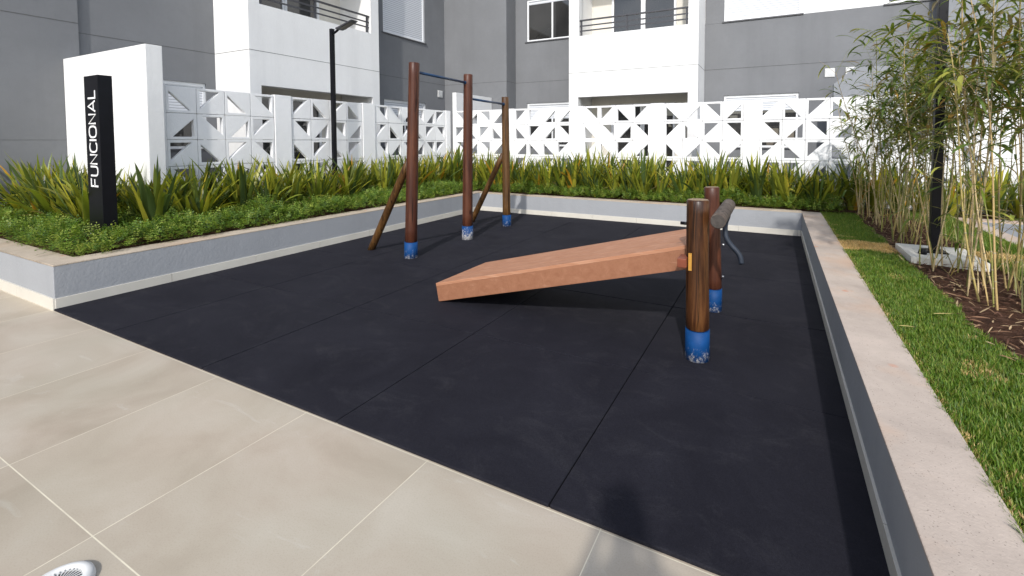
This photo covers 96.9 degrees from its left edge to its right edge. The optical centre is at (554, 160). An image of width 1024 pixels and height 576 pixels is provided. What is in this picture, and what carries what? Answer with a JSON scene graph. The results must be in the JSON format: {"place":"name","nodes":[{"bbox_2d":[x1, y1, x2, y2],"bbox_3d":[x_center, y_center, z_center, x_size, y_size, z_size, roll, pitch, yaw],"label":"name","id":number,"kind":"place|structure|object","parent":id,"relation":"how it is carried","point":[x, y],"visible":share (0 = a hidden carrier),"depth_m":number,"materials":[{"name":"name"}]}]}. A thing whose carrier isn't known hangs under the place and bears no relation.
{"place":"outdoors","nodes":[
{"label":"outdoors","id":0,"kind":"place"},
{"bbox_2d":[0,290,718,575],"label":"pavement","id":1,"kind":"structure","parent":0,"point":[119,456],"depth_m":2.07,"materials":[{"name":"tile"}]},
{"bbox_2d":[42,561,95,575],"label":"drain cover","id":2,"kind":"object","parent":1,"relation":"on","point":[85,568],"visible":1,"depth_m":1.67,"materials":[{"name":"white plastic"}]},
{"bbox_2d":[801,211,1023,575],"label":"planter wall","id":3,"kind":"structure","parent":1,"relation":"on","point":[936,508],"depth_m":1.83,"materials":[{"name":"beige concrete"}]},
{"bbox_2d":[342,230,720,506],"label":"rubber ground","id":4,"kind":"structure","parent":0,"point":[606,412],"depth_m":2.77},
{"bbox_2d":[54,210,889,575],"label":"rubber floor","id":5,"kind":"structure","parent":4,"relation":"on","point":[736,454],"depth_m":3.09,"materials":[{"name":"rubber"}]},
{"bbox_2d":[367,62,510,258],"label":"pull up bars","id":6,"kind":"object","parent":5,"relation":"on","point":[409,172],"visible":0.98,"depth_m":6.86,"materials":[{"name":"brown wood"}]},
{"bbox_2d":[436,186,743,362],"bbox_3d":[0.254,0.832,4.218,2.784,1.181,1.262,1,3,26],"label":"incline bench","id":7,"kind":"object","parent":5,"relation":"on","point":[693,249],"visible":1,"depth_m":3.77,"materials":[{"name":"brown wood"}]},
{"bbox_2d":[489,189,820,211],"bbox_3d":[1.589,0.789,9.701,7.070,0.001,1.250,1,3,26],"label":"soil bed","id":8,"kind":"object","parent":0,"point":[637,199],"visible":0.2,"depth_m":9.18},
{"bbox_2d":[473,152,513,190],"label":"strap leaf plant","id":9,"kind":"object","parent":8,"relation":"on","point":[485,177],"visible":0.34,"depth_m":10.89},
{"bbox_2d":[492,156,527,191],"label":"strap leaf plant","id":10,"kind":"object","parent":8,"relation":"on","point":[512,175],"visible":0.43,"depth_m":10.56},
{"bbox_2d":[510,156,539,191],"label":"strap leaf plant","id":11,"kind":"object","parent":8,"relation":"on","point":[525,174],"visible":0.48,"depth_m":10.56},
{"bbox_2d":[529,157,565,193],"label":"strap leaf plant","id":12,"kind":"object","parent":8,"relation":"on","point":[551,173],"visible":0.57,"depth_m":10.26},
{"bbox_2d":[540,153,582,193],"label":"strap leaf plant","id":13,"kind":"object","parent":8,"relation":"on","point":[557,178],"visible":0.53,"depth_m":10.08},
{"bbox_2d":[544,153,606,194],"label":"strap leaf plant","id":14,"kind":"object","parent":8,"relation":"on","point":[571,181],"visible":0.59,"depth_m":9.95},
{"bbox_2d":[570,141,622,196],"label":"strap leaf plant","id":15,"kind":"object","parent":8,"relation":"on","point":[590,170],"visible":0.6,"depth_m":9.80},
{"bbox_2d":[573,160,620,196],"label":"strap leaf plant","id":16,"kind":"object","parent":8,"relation":"on","point":[597,182],"visible":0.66,"depth_m":9.65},
{"bbox_2d":[591,158,631,197],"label":"strap leaf plant","id":17,"kind":"object","parent":8,"relation":"on","point":[614,184],"visible":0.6,"depth_m":9.58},
{"bbox_2d":[605,153,652,198],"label":"strap leaf plant","id":18,"kind":"object","parent":8,"relation":"on","point":[628,184],"visible":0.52,"depth_m":9.29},
{"bbox_2d":[617,150,664,199],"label":"strap leaf plant","id":19,"kind":"object","parent":8,"relation":"on","point":[646,183],"visible":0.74,"depth_m":9.17,"materials":[{"name":"plant"}]},
{"bbox_2d":[648,156,677,199],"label":"strap leaf plant","id":20,"kind":"object","parent":8,"relation":"on","point":[659,185],"visible":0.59,"depth_m":9.15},
{"bbox_2d":[655,156,700,200],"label":"strap leaf plant","id":21,"kind":"object","parent":8,"relation":"on","point":[679,186],"visible":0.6,"depth_m":8.94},
{"bbox_2d":[663,161,727,196],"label":"strap leaf plant","id":22,"kind":"object","parent":8,"relation":"on","point":[698,185],"visible":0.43,"depth_m":8.80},
{"bbox_2d":[686,148,742,200],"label":"strap leaf plant","id":23,"kind":"object","parent":8,"relation":"on","point":[716,180],"visible":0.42,"depth_m":8.63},
{"bbox_2d":[699,154,756,203],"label":"strap leaf plant","id":24,"kind":"object","parent":8,"relation":"on","point":[734,177],"visible":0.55,"depth_m":8.52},
{"bbox_2d":[726,150,781,205],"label":"strap leaf plant","id":25,"kind":"object","parent":8,"relation":"on","point":[754,186],"visible":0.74,"depth_m":8.33,"materials":[{"name":"plant"}]},
{"bbox_2d":[748,161,797,207],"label":"strap leaf plant","id":26,"kind":"object","parent":8,"relation":"on","point":[773,179],"visible":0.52,"depth_m":8.24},
{"bbox_2d":[755,157,823,208],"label":"strap leaf plant","id":27,"kind":"object","parent":8,"relation":"on","point":[783,186],"visible":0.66,"depth_m":8.07,"materials":[{"name":"plant"}]},
{"bbox_2d":[787,157,838,206],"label":"strap leaf plant","id":28,"kind":"object","parent":8,"relation":"on","point":[815,172],"visible":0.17,"depth_m":8.19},
{"bbox_2d":[788,169,840,209],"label":"strap leaf plant","id":29,"kind":"object","parent":8,"relation":"on","point":[817,191],"visible":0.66,"depth_m":7.86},
{"bbox_2d":[820,210,1023,540],"bbox_3d":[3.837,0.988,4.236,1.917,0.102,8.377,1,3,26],"label":"grass","id":30,"kind":"structure","parent":0,"point":[854,243],"depth_m":2.57,"materials":[{"name":"plant"}]},
{"bbox_2d":[821,206,1023,361],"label":"soil ground","id":31,"kind":"structure","parent":0,"point":[989,323],"depth_m":3.61,"materials":[{"name":"soil"}]},
{"bbox_2d":[798,165,862,208],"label":"strap leaf plant","id":32,"kind":"object","parent":31,"relation":"on","point":[838,191],"visible":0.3,"depth_m":8.02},
{"bbox_2d":[817,149,877,209],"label":"strap leaf plant","id":33,"kind":"object","parent":31,"relation":"on","point":[851,202],"visible":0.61,"depth_m":8.01,"materials":[{"name":"plant"}]},
{"bbox_2d":[818,40,909,226],"bbox_3d":[4.645,-0.375,6.666,1.446,2.627,1.029,-1,3,-20],"label":"bamboo","id":34,"kind":"object","parent":31,"relation":"on","point":[876,215],"visible":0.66,"depth_m":6.62,"materials":[{"name":"green plant"}]},
{"bbox_2d":[826,150,909,211],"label":"strap leaf plant","id":35,"kind":"object","parent":31,"relation":"on","point":[871,201],"visible":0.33,"depth_m":7.74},
{"bbox_2d":[826,96,911,218],"bbox_3d":[5.066,-0.085,7.317,0.980,1.991,1.328,-1,3,-31],"label":"bamboo","id":36,"kind":"object","parent":31,"relation":"on","point":[860,201],"visible":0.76,"depth_m":7.46,"materials":[{"name":"green plant"}]},
{"bbox_2d":[836,12,949,234],"bbox_3d":[4.462,-0.460,5.970,1.419,2.857,1.056,1,3,26],"label":"bamboo","id":37,"kind":"object","parent":31,"relation":"on","point":[881,132],"visible":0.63,"depth_m":5.98,"materials":[{"name":"green plant"}]},
{"bbox_2d":[855,74,930,220],"bbox_3d":[5.210,-0.196,6.910,1.203,2.248,1.022,-2,3,-38],"label":"bamboo","id":38,"kind":"object","parent":31,"relation":"on","point":[895,164],"visible":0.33,"depth_m":6.95,"materials":[{"name":"green plant"}]},
{"bbox_2d":[868,160,928,213],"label":"strap leaf plant","id":39,"kind":"object","parent":31,"relation":"on","point":[895,199],"visible":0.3,"depth_m":7.50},
{"bbox_2d":[858,23,973,245],"bbox_3d":[4.259,-0.303,5.364,1.105,2.594,1.192,1,3,26],"label":"bamboo","id":40,"kind":"object","parent":31,"relation":"on","point":[884,104],"visible":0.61,"depth_m":5.38,"materials":[{"name":"green plant"}]},
{"bbox_2d":[868,35,972,231],"bbox_3d":[4.895,-0.366,6.129,1.202,2.654,1.128,-1,3,-25],"label":"bamboo","id":41,"kind":"object","parent":31,"relation":"on","point":[892,49],"visible":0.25,"depth_m":6.09,"materials":[{"name":"green plant"}]},
{"bbox_2d":[894,176,969,212],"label":"strap leaf plant","id":42,"kind":"object","parent":31,"relation":"on","point":[922,193],"visible":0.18,"depth_m":7.40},
{"bbox_2d":[855,211,1023,373],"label":"leaf litter","id":43,"kind":"object","parent":31,"relation":"on","point":[968,307],"visible":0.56,"depth_m":3.61,"materials":[{"name":"plant"}]},
{"bbox_2d":[895,243,989,271],"bbox_3d":[3.993,0.998,4.706,0.600,0.086,0.680,1,3,26],"label":"concrete pad","id":44,"kind":"object","parent":31,"relation":"on","point":[909,252],"visible":0.63,"depth_m":4.58,"materials":[{"name":"beige paint"}]},
{"bbox_2d":[918,0,948,254],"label":"lamp post","id":45,"kind":"object","parent":44,"relation":"on","point":[935,194],"visible":0.56,"depth_m":4.66,"materials":[{"name":"metal"}]},
{"bbox_2d":[865,0,1022,274],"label":"bamboo","id":46,"kind":"object","parent":31,"relation":"on","point":[950,116],"visible":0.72,"depth_m":4.28,"materials":[{"name":"green plant"}]},
{"bbox_2d":[870,15,1022,243],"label":"bamboo","id":47,"kind":"object","parent":31,"relation":"on","point":[893,52],"visible":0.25,"depth_m":5.42,"materials":[{"name":"green plant"}]},
{"bbox_2d":[878,0,1023,312],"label":"bamboo","id":48,"kind":"object","parent":31,"relation":"on","point":[987,90],"visible":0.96,"depth_m":3.46,"materials":[{"name":"green plant"}]},
{"bbox_2d":[915,171,989,216],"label":"strap leaf plant","id":49,"kind":"object","parent":31,"relation":"on","point":[951,205],"visible":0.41,"depth_m":7.16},
{"bbox_2d":[886,0,1023,280],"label":"bamboo","id":50,"kind":"object","parent":31,"relation":"on","point":[973,61],"visible":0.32,"depth_m":4.18,"materials":[{"name":"green plant"}]},
{"bbox_2d":[889,3,1022,249],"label":"bamboo","id":51,"kind":"object","parent":31,"relation":"on","point":[928,126],"visible":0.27,"depth_m":5.05,"materials":[{"name":"green plant"}]},
{"bbox_2d":[892,0,1023,290],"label":"bamboo","id":52,"kind":"object","parent":31,"relation":"on","point":[971,113],"visible":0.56,"depth_m":3.73,"materials":[{"name":"green plant"}]},
{"bbox_2d":[947,163,1014,217],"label":"strap leaf plant","id":53,"kind":"object","parent":31,"relation":"on","point":[989,187],"visible":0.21,"depth_m":7.15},
{"bbox_2d":[944,8,1023,294],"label":"bamboo","id":54,"kind":"object","parent":31,"relation":"on","point":[1002,58],"visible":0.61,"depth_m":3.79,"materials":[{"name":"green plant"}]},
{"bbox_2d":[970,160,1023,218],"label":"strap leaf plant","id":55,"kind":"object","parent":31,"relation":"on","point":[1002,197],"visible":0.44,"depth_m":7.10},
{"bbox_2d":[986,0,1023,89],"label":"bamboo","id":56,"kind":"object","parent":31,"relation":"on","point":[1021,52],"visible":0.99,"depth_m":3.10,"materials":[{"name":"green plant"}]},
{"bbox_2d":[988,174,1023,219],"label":"strap leaf plant","id":57,"kind":"object","parent":31,"relation":"on","point":[1016,204],"visible":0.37,"depth_m":7.01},
{"bbox_2d":[983,223,1022,238],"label":"pavement","id":58,"kind":"structure","parent":0,"point":[1009,231],"depth_m":6.31,"materials":[{"name":"grey paint"}]},
{"label":"ground","id":59,"kind":"structure","parent":0,"visible":0},
{"bbox_2d":[0,191,482,310],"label":"planter wall","id":60,"kind":"structure","parent":59,"relation":"on","point":[50,280],"depth_m":5.15,"materials":[{"name":"grey paint"}]},
{"bbox_2d":[0,188,483,256],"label":"soil bed","id":61,"kind":"object","parent":60,"relation":"in","point":[317,214],"depth_m":5.96,"materials":[{"name":"soil"}]},
{"bbox_2d":[0,164,54,212],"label":"strap leaf plant","id":62,"kind":"object","parent":61,"relation":"on","point":[4,196],"visible":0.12,"depth_m":6.63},
{"bbox_2d":[1,175,54,225],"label":"strap leaf plant","id":63,"kind":"object","parent":61,"relation":"on","point":[34,207],"visible":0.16,"depth_m":6.31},
{"bbox_2d":[0,151,83,212],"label":"strap leaf plant","id":64,"kind":"object","parent":61,"relation":"on","point":[24,172],"visible":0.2,"depth_m":6.48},
{"bbox_2d":[0,155,87,224],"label":"strap leaf plant","id":65,"kind":"object","parent":61,"relation":"on","point":[40,199],"visible":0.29,"depth_m":6.07,"materials":[{"name":"plant"}]},
{"bbox_2d":[1,161,87,213],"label":"strap leaf plant","id":66,"kind":"object","parent":61,"relation":"on","point":[38,188],"visible":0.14,"depth_m":6.29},
{"bbox_2d":[26,174,88,218],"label":"strap leaf plant","id":67,"kind":"object","parent":61,"relation":"on","point":[59,200],"visible":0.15,"depth_m":6.07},
{"bbox_2d":[38,152,87,187],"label":"strap leaf plant","id":68,"kind":"object","parent":61,"relation":"on","point":[68,167],"visible":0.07,"depth_m":6.71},
{"bbox_2d":[28,164,119,217],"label":"strap leaf plant","id":69,"kind":"object","parent":61,"relation":"on","point":[75,189],"visible":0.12,"depth_m":5.95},
{"bbox_2d":[37,164,133,233],"bbox_3d":[-6.045,0.483,5.875,1.030,0.968,0.837,0,2,9],"label":"strap leaf plant","id":70,"kind":"object","parent":61,"relation":"on","point":[83,207],"visible":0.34,"depth_m":5.74,"materials":[{"name":"plant"}]},
{"bbox_2d":[55,164,143,233],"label":"strap leaf plant","id":71,"kind":"object","parent":61,"relation":"on","point":[123,201],"visible":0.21,"depth_m":6.09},
{"bbox_2d":[84,75,120,240],"bbox_3d":[-5.516,-0.016,5.501,0.470,2.005,0.250,1,3,26],"label":"sign totem","id":72,"kind":"object","parent":61,"relation":"on","point":[99,117],"visible":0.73,"depth_m":5.42,"materials":[{"name":"metal"}]},
{"bbox_2d":[63,44,165,185],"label":"end wall","id":73,"kind":"structure","parent":61,"relation":"on","point":[135,72],"depth_m":6.56,"materials":[{"name":"white paint"}]},
{"bbox_2d":[116,170,170,222],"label":"strap leaf plant","id":74,"kind":"object","parent":61,"relation":"on","point":[132,201],"visible":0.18,"depth_m":6.03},
{"bbox_2d":[116,155,203,228],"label":"strap leaf plant","id":75,"kind":"object","parent":61,"relation":"on","point":[154,203],"visible":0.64,"depth_m":5.78,"materials":[{"name":"plant"}]},
{"bbox_2d":[133,165,238,227],"bbox_3d":[-5.159,0.479,6.354,1.390,0.928,1.136,-1,3,-3],"label":"strap leaf plant","id":76,"kind":"object","parent":61,"relation":"on","point":[177,196],"visible":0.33,"depth_m":6.25,"materials":[{"name":"plant"}]},
{"bbox_2d":[162,157,228,193],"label":"strap leaf plant","id":77,"kind":"object","parent":61,"relation":"on","point":[208,167],"visible":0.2,"depth_m":6.70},
{"bbox_2d":[172,172,235,225],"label":"strap leaf plant","id":78,"kind":"object","parent":61,"relation":"on","point":[199,205],"visible":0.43,"depth_m":6.31,"materials":[{"name":"plant"}]},
{"bbox_2d":[198,166,257,217],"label":"strap leaf plant","id":79,"kind":"object","parent":61,"relation":"on","point":[225,199],"visible":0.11,"depth_m":6.78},
{"bbox_2d":[189,154,284,194],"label":"strap leaf plant","id":80,"kind":"object","parent":61,"relation":"on","point":[247,178],"visible":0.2,"depth_m":6.97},
{"bbox_2d":[207,154,290,218],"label":"strap leaf plant","id":81,"kind":"object","parent":61,"relation":"on","point":[241,190],"visible":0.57,"depth_m":6.79,"materials":[{"name":"plant"}]},
{"bbox_2d":[238,170,302,217],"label":"strap leaf plant","id":82,"kind":"object","parent":61,"relation":"on","point":[267,189],"visible":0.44,"depth_m":7.03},
{"bbox_2d":[245,155,318,213],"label":"strap leaf plant","id":83,"kind":"object","parent":61,"relation":"on","point":[271,174],"visible":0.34,"depth_m":7.39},
{"bbox_2d":[244,153,330,190],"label":"strap leaf plant","id":84,"kind":"object","parent":61,"relation":"on","point":[292,171],"visible":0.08,"depth_m":7.83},
{"bbox_2d":[262,167,324,211],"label":"strap leaf plant","id":85,"kind":"object","parent":61,"relation":"on","point":[297,189],"visible":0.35,"depth_m":7.48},
{"bbox_2d":[163,84,450,190],"bbox_3d":[-4.377,-0.216,9.597,0.111,2.058,6.596,1,3,26],"label":"breeze block fence","id":86,"kind":"object","parent":61,"relation":"on","point":[282,132],"visible":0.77,"depth_m":8.26,"materials":[{"name":"white paint"}]},
{"bbox_2d":[284,159,342,209],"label":"strap leaf plant","id":87,"kind":"object","parent":61,"relation":"on","point":[320,188],"visible":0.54,"depth_m":7.82,"materials":[{"name":"plant"}]},
{"bbox_2d":[303,165,360,196],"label":"strap leaf plant","id":88,"kind":"object","parent":61,"relation":"on","point":[335,182],"visible":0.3,"depth_m":8.23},
{"bbox_2d":[329,19,357,174],"bbox_3d":[-4.154,-0.956,8.889,0.798,3.466,0.240,1,3,26],"label":"lamp post","id":89,"kind":"object","parent":61,"relation":"on","point":[343,26],"visible":0.81,"depth_m":8.97,"materials":[{"name":"metal"}]},
{"bbox_2d":[321,155,369,204],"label":"strap leaf plant","id":90,"kind":"object","parent":61,"relation":"on","point":[345,182],"visible":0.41,"depth_m":8.48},
{"bbox_2d":[323,152,389,185],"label":"strap leaf plant","id":91,"kind":"object","parent":61,"relation":"on","point":[349,162],"visible":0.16,"depth_m":8.94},
{"bbox_2d":[366,158,398,191],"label":"strap leaf plant","id":92,"kind":"object","parent":61,"relation":"on","point":[383,176],"visible":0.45,"depth_m":9.15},
{"bbox_2d":[396,154,447,192],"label":"strap leaf plant","id":93,"kind":"object","parent":61,"relation":"on","point":[423,169],"visible":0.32,"depth_m":10.34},
{"bbox_2d":[0,176,846,256],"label":"ground cover","id":94,"kind":"object","parent":61,"relation":"on","point":[15,223],"visible":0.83,"depth_m":6.27,"materials":[{"name":"green plant"}]},
{"bbox_2d":[423,149,460,181],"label":"strap leaf plant","id":95,"kind":"object","parent":61,"relation":"on","point":[442,164],"visible":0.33,"depth_m":10.92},
{"bbox_2d":[435,142,477,182],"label":"strap leaf plant","id":96,"kind":"object","parent":61,"relation":"on","point":[452,169],"visible":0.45,"depth_m":11.20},
{"bbox_2d":[0,0,1023,219],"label":"apartment building","id":97,"kind":"structure","parent":59,"relation":"on","point":[524,54],"depth_m":10.96,"materials":[{"name":"grey paint"}]},
{"bbox_2d":[163,80,205,150],"bbox_3d":[-7.622,-0.873,8.712,0.135,1.375,1.710,1,3,26],"label":"window","id":98,"kind":"structure","parent":97,"relation":"in","point":[186,131],"depth_m":9.06,"materials":[{"name":"white glass"}]},
{"bbox_2d":[262,0,318,18],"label":"balcony door","id":99,"kind":"structure","parent":97,"relation":"in","point":[264,2],"depth_m":11.09,"materials":[{"name":"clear glass"}]},
{"bbox_2d":[262,97,322,169],"bbox_3d":[-6.461,-0.420,10.943,0.070,2.210,1.800,1,3,26],"label":"balcony door","id":100,"kind":"structure","parent":97,"relation":"in","point":[265,100],"depth_m":11.21,"materials":[{"name":"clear glass"}]},
{"bbox_2d":[382,0,426,44],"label":"window","id":101,"kind":"structure","parent":97,"relation":"in","point":[404,19],"depth_m":13.29,"materials":[{"name":"glass"}]},
{"bbox_2d":[384,99,424,147],"bbox_3d":[-4.408,-1.066,13.370,0.135,1.365,1.770,1,3,26],"label":"window","id":102,"kind":"structure","parent":97,"relation":"in","point":[387,102],"depth_m":13.10,"materials":[{"name":"white glass"}]},
{"bbox_2d":[525,0,568,42],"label":"window","id":103,"kind":"structure","parent":97,"relation":"in","point":[547,20],"depth_m":13.81,"materials":[{"name":"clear glass"}]},
{"bbox_2d":[525,102,568,146],"bbox_3d":[-0.075,-1.091,13.848,1.830,1.375,0.135,1,3,26],"label":"window","id":104,"kind":"structure","parent":97,"relation":"in","point":[550,104],"depth_m":13.86,"materials":[{"name":"white glass"}]},
{"bbox_2d":[611,102,675,170],"bbox_3d":[2.444,-0.491,12.615,1.800,2.210,0.070,1,3,26],"label":"balcony door","id":105,"kind":"structure","parent":97,"relation":"in","point":[670,116],"depth_m":12.58,"materials":[{"name":"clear glass"}]},
{"bbox_2d":[612,0,676,31],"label":"balcony door","id":106,"kind":"structure","parent":97,"relation":"in","point":[619,7],"depth_m":12.45,"materials":[{"name":"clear glass"}]},
{"bbox_2d":[724,93,798,148],"bbox_3d":[5.087,-0.967,11.215,1.780,1.350,0.135,1,3,26],"label":"window","id":107,"kind":"structure","parent":97,"relation":"in","point":[775,126],"depth_m":11.14,"materials":[{"name":"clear glass"}]},
{"bbox_2d":[722,0,803,22],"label":"window","id":108,"kind":"structure","parent":97,"relation":"in","point":[735,10],"depth_m":11.14,"materials":[{"name":"glass"}]},
{"bbox_2d":[480,192,801,235],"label":"planter wall","id":109,"kind":"structure","parent":59,"relation":"on","point":[768,221],"depth_m":8.81,"materials":[{"name":"grey concrete"}]},
{"bbox_2d":[958,218,1023,248],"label":"planter wall","id":110,"kind":"structure","parent":59,"relation":"on","point":[1007,236],"depth_m":6.08,"materials":[{"name":"beige concrete"}]},
{"label":"patio","id":111,"kind":"structure","parent":0,"visible":0},
{"bbox_2d":[452,93,491,158],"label":"divider wall","id":112,"kind":"structure","parent":111,"relation":"on","point":[458,102],"depth_m":13.28,"materials":[{"name":"white paint"}]},
{"bbox_2d":[454,90,1017,214],"bbox_3d":[2.417,-0.233,9.990,11.500,2.058,0.111,1,3,26],"label":"breeze block fence","id":113,"kind":"object","parent":111,"relation":"on","point":[755,128],"visible":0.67,"depth_m":9.61,"materials":[{"name":"white paint"}]},
{"bbox_2d":[832,65,908,180],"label":"divider wall","id":114,"kind":"structure","parent":111,"relation":"on","point":[844,86],"depth_m":9.62,"materials":[{"name":"grey paint"}]},
{"bbox_2d":[1013,92,1023,213],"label":"garden wall","id":115,"kind":"structure","parent":111,"relation":"on","point":[1018,161],"depth_m":7.42,"materials":[{"name":"white paint"}]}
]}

